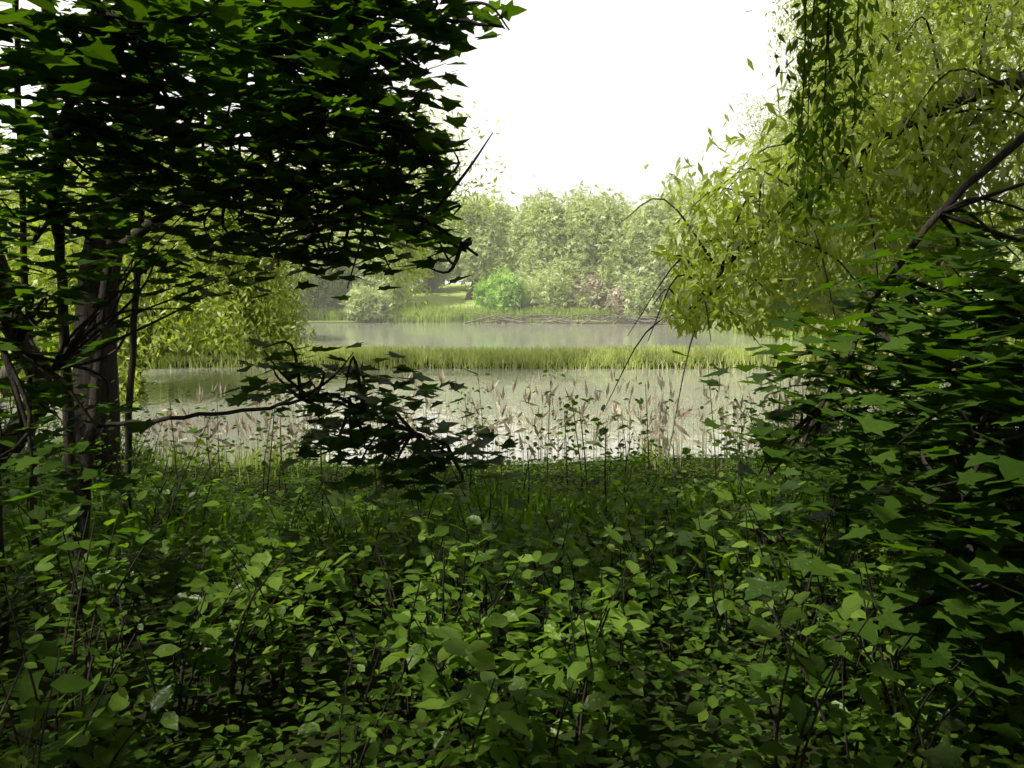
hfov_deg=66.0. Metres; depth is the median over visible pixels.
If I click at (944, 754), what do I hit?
maple seedling leaves
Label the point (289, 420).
dry reed stalks
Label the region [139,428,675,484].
weeds
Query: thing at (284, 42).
maple
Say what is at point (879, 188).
willows
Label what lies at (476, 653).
plants
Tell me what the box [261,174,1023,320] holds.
trees
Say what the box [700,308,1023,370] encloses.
bank grass
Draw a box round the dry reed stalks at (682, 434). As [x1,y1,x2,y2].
[357,367,940,478]
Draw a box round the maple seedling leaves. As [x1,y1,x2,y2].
[0,342,1003,767]
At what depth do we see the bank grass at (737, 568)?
5.01 m
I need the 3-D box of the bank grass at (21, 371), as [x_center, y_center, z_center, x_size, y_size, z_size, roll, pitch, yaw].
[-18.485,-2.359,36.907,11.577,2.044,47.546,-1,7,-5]
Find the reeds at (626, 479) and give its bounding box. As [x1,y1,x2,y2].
[128,357,871,530]
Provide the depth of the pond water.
24.18 m
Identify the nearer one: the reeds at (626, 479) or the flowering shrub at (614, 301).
the reeds at (626, 479)
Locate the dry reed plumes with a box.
[134,365,1017,466]
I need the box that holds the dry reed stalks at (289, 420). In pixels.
[134,374,1015,481]
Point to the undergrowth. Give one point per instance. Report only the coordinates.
(60, 753)
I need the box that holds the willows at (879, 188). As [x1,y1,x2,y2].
[605,0,1023,466]
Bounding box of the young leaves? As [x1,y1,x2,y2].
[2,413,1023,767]
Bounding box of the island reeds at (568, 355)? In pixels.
[146,342,953,369]
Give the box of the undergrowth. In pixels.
[0,349,1023,767]
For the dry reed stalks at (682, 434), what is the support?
on the pond water
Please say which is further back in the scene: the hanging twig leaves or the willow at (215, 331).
the willow at (215, 331)
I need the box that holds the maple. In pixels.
[0,0,1023,746]
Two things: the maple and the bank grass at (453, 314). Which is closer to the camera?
the maple
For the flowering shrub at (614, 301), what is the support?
on the ground at (454, 294)
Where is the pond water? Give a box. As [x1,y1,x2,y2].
[0,322,1018,467]
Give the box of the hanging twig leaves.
[760,0,890,229]
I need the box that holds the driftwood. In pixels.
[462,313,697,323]
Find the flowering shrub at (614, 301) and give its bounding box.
[569,267,667,318]
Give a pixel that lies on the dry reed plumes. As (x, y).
(663, 419)
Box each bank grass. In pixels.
[0,317,294,392]
[2,440,1018,602]
[288,299,985,322]
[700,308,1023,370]
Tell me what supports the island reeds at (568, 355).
on the ground at (454, 294)
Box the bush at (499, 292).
[468,264,526,311]
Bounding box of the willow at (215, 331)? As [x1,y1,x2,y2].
[0,63,534,407]
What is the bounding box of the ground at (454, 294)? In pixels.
[0,280,1023,767]
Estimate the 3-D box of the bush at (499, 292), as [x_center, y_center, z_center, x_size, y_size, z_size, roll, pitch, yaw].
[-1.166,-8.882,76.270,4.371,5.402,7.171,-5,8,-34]
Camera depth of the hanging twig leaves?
5.07 m
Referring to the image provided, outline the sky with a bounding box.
[0,0,1023,283]

